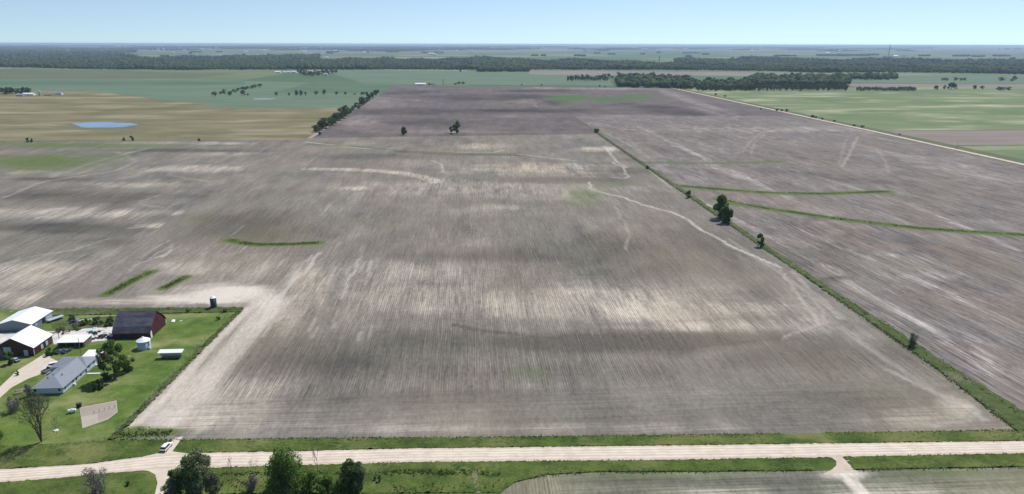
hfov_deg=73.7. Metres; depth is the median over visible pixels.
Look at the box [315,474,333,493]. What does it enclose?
shrub
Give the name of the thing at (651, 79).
grove
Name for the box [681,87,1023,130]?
green field
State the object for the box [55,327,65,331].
shrub
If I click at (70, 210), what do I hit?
bare field
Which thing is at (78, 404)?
dark bin
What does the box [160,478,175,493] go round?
shrub
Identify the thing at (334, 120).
distant tree
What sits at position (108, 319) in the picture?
shrub
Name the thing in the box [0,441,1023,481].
road
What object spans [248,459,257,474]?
tree
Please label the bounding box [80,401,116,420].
garden plot
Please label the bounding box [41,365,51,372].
pickup truck
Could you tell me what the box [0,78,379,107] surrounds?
green field
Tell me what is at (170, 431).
waterway grass
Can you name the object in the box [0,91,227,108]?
pasture field
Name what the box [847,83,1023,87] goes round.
brown field
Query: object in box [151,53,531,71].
forest
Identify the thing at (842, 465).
field entrance
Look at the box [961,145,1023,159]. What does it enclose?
green field
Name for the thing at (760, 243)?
tree
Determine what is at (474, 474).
path
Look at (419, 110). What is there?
ploughed field
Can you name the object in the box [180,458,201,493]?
tree
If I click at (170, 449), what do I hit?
field entrance
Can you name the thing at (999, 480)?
bare field
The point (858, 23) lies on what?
sky
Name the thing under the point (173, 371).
wire fence
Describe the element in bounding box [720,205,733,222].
tree
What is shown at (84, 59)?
forest
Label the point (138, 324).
old barn
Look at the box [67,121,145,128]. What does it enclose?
pond margin
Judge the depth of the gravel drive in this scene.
270.11 m
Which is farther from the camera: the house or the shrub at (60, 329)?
the shrub at (60, 329)
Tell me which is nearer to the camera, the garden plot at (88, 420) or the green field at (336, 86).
the garden plot at (88, 420)
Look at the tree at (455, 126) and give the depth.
991.71 m
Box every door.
[3,347,10,354]
[46,313,51,319]
[120,334,128,338]
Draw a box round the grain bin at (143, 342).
[136,336,150,350]
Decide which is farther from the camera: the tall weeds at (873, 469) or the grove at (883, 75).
the grove at (883, 75)
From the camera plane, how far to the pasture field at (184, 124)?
1108.57 m
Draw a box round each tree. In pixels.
[7,392,51,441]
[95,339,126,378]
[175,447,210,493]
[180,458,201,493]
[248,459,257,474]
[263,445,311,493]
[309,447,319,471]
[311,125,321,131]
[317,119,325,129]
[319,117,331,127]
[327,117,338,124]
[329,113,339,119]
[332,112,345,118]
[337,108,349,116]
[339,458,365,492]
[341,105,352,113]
[352,461,366,487]
[358,97,365,104]
[401,127,406,134]
[452,120,459,132]
[713,194,729,217]
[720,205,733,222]
[757,233,764,245]
[946,82,955,88]
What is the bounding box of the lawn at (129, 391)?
[0,309,234,445]
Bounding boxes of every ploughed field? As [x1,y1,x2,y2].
[313,85,596,137]
[531,87,796,116]
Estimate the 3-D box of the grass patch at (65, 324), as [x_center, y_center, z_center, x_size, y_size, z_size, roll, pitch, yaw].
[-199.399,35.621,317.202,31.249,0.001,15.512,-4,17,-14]
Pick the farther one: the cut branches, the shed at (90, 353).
the shed at (90, 353)
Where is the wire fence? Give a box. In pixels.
[116,313,227,432]
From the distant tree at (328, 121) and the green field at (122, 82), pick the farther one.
the green field at (122, 82)
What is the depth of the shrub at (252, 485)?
198.22 m
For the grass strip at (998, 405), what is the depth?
282.45 m
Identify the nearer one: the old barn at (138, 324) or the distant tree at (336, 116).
the old barn at (138, 324)
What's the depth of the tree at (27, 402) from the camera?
219.34 m
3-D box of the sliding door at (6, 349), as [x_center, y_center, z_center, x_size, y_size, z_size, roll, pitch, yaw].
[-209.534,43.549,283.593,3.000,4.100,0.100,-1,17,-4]
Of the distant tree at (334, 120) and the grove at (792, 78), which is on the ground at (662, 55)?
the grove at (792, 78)
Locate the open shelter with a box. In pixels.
[56,334,91,347]
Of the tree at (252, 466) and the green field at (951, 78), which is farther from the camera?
the green field at (951, 78)
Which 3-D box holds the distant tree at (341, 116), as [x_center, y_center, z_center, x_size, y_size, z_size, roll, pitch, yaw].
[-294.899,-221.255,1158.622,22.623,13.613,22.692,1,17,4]
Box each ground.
[0,45,1023,487]
[24,478,504,493]
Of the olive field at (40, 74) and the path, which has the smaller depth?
the path
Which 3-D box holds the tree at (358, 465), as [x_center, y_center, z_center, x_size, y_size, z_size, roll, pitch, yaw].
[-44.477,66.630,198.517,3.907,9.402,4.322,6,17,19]
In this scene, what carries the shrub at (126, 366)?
on the lawn at (129, 391)
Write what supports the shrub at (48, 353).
on the lawn at (129, 391)
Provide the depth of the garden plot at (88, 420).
236.46 m
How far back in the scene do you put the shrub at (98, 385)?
256.61 m
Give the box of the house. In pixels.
[31,356,99,394]
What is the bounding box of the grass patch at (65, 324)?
[50,316,115,330]
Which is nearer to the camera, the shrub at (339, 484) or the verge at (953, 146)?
the shrub at (339, 484)
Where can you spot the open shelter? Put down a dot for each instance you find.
(86, 339)
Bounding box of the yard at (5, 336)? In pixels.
[0,327,113,343]
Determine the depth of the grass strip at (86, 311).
332.71 m
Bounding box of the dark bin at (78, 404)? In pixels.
[75,402,81,407]
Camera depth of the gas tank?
240.19 m
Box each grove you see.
[614,72,694,88]
[694,76,753,89]
[748,72,851,84]
[851,71,898,79]
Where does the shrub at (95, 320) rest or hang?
on the grass patch at (65, 324)
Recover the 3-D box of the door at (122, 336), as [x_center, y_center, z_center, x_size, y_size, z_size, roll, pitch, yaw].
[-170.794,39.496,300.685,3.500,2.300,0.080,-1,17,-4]
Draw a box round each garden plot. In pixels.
[80,400,117,428]
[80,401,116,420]
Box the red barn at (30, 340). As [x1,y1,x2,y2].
[0,325,52,356]
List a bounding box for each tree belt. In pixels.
[0,45,1023,56]
[0,47,136,52]
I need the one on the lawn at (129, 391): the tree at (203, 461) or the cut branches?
the cut branches
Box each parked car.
[54,348,65,353]
[60,348,72,353]
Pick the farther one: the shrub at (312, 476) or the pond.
the pond
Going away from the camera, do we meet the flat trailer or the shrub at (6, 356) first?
the shrub at (6, 356)
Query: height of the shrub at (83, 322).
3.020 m
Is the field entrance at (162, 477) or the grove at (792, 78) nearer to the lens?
the field entrance at (162, 477)
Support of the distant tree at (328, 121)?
on the ground at (662, 55)
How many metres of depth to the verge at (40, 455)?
222.98 m
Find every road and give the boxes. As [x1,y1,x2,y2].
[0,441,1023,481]
[671,87,1023,164]
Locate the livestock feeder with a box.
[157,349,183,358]
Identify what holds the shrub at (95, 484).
on the grass ground at (429, 492)
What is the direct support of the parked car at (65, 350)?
on the lawn at (129, 391)
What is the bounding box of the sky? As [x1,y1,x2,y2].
[0,0,1023,46]
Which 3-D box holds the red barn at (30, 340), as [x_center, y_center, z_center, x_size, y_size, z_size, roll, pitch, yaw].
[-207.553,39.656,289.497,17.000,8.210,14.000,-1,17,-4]
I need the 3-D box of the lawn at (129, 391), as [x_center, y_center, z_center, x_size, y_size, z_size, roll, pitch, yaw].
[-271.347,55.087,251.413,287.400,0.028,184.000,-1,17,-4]
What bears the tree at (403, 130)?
on the ploughed field at (419, 110)
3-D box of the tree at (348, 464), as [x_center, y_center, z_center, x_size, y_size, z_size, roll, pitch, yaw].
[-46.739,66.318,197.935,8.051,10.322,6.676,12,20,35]
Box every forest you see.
[0,49,166,68]
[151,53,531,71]
[526,57,816,71]
[674,55,1023,73]
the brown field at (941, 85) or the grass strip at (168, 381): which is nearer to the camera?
the grass strip at (168, 381)
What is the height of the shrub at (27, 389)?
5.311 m
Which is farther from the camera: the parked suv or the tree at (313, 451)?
the parked suv
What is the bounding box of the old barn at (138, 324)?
[112,310,166,338]
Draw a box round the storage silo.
[210,296,216,307]
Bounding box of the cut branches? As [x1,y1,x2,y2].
[12,388,23,395]
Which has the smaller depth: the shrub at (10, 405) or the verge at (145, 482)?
the verge at (145, 482)
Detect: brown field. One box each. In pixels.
[529,70,960,75]
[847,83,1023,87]
[889,130,1023,144]
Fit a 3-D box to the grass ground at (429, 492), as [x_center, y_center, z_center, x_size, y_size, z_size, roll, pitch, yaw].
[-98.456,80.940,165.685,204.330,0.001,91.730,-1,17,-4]
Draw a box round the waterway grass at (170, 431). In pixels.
[105,185,1023,440]
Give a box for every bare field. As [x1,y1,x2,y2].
[0,140,303,311]
[24,134,1016,439]
[501,467,1023,493]
[576,116,1023,409]
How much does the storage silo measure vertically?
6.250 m
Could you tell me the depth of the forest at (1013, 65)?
3988.97 m
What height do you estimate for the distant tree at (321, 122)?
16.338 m
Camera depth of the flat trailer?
320.54 m
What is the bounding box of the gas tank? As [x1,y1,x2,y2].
[67,408,75,413]
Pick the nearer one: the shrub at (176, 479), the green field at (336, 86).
the shrub at (176, 479)
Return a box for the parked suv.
[159,442,172,451]
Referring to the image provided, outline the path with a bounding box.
[472,471,479,492]
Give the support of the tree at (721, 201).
on the grass strip at (998, 405)
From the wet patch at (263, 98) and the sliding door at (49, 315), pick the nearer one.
the sliding door at (49, 315)
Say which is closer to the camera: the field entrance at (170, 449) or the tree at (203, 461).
the tree at (203, 461)
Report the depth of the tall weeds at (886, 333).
302.19 m
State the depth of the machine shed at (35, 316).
312.49 m
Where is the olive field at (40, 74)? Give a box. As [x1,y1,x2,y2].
[0,69,235,78]
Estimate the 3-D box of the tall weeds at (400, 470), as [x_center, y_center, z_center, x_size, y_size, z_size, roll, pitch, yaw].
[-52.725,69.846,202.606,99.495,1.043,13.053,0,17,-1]
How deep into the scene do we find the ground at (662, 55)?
7700.07 m
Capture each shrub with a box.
[2,351,13,364]
[2,395,21,411]
[23,384,32,396]
[45,347,55,355]
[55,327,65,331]
[79,318,90,324]
[81,467,107,493]
[91,379,103,390]
[92,316,103,324]
[100,372,111,380]
[104,316,113,325]
[117,355,134,370]
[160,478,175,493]
[167,469,182,493]
[204,471,221,493]
[243,474,260,491]
[301,470,316,493]
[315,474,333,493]
[331,478,348,493]
[685,190,690,197]
[908,333,918,347]
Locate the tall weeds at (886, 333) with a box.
[0,133,1018,439]
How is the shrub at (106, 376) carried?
on the lawn at (129, 391)
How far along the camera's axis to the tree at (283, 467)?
195.02 m
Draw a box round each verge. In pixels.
[0,429,1023,468]
[0,453,1023,493]
[676,89,1023,165]
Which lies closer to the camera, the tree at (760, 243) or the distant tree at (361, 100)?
the tree at (760, 243)
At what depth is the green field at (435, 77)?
2600.53 m
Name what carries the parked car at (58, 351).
on the lawn at (129, 391)
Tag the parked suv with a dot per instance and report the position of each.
(165, 447)
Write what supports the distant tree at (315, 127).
on the pasture field at (184, 124)
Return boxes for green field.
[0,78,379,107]
[0,81,244,84]
[120,94,370,107]
[273,81,414,93]
[319,69,613,85]
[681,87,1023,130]
[851,75,1023,83]
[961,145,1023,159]
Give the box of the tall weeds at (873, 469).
[111,428,1023,480]
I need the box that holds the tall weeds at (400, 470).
[178,468,500,493]
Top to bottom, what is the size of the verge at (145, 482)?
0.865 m
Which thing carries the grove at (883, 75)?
on the ground at (662, 55)
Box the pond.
[72,122,136,127]
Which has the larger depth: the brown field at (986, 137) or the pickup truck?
the brown field at (986, 137)
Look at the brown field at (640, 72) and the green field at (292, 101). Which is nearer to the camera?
the green field at (292, 101)
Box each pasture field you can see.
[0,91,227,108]
[0,108,340,141]
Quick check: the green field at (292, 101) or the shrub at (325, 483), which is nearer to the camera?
the shrub at (325, 483)
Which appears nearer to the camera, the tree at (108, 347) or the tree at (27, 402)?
the tree at (27, 402)
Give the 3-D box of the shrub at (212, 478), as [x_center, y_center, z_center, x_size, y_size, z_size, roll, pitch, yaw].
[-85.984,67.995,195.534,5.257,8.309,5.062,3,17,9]
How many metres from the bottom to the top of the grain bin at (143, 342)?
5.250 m
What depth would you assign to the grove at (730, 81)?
2131.43 m
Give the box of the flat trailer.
[45,315,63,321]
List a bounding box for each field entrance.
[146,468,172,493]
[148,437,181,456]
[824,456,859,473]
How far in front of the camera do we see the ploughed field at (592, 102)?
1507.11 m
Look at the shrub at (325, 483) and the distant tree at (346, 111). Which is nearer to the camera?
the shrub at (325, 483)
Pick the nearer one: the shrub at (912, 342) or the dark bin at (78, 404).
the dark bin at (78, 404)
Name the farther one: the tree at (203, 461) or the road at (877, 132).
the road at (877, 132)
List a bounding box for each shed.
[0,306,52,330]
[83,349,105,362]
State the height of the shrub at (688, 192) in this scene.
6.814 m
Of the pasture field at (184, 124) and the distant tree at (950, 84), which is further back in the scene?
the distant tree at (950, 84)
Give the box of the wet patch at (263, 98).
[252,98,274,99]
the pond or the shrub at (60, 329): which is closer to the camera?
the shrub at (60, 329)
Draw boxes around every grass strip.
[44,306,243,314]
[108,308,243,438]
[598,133,1023,432]
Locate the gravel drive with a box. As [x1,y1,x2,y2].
[0,354,55,396]
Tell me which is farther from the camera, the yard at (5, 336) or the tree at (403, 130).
the tree at (403, 130)

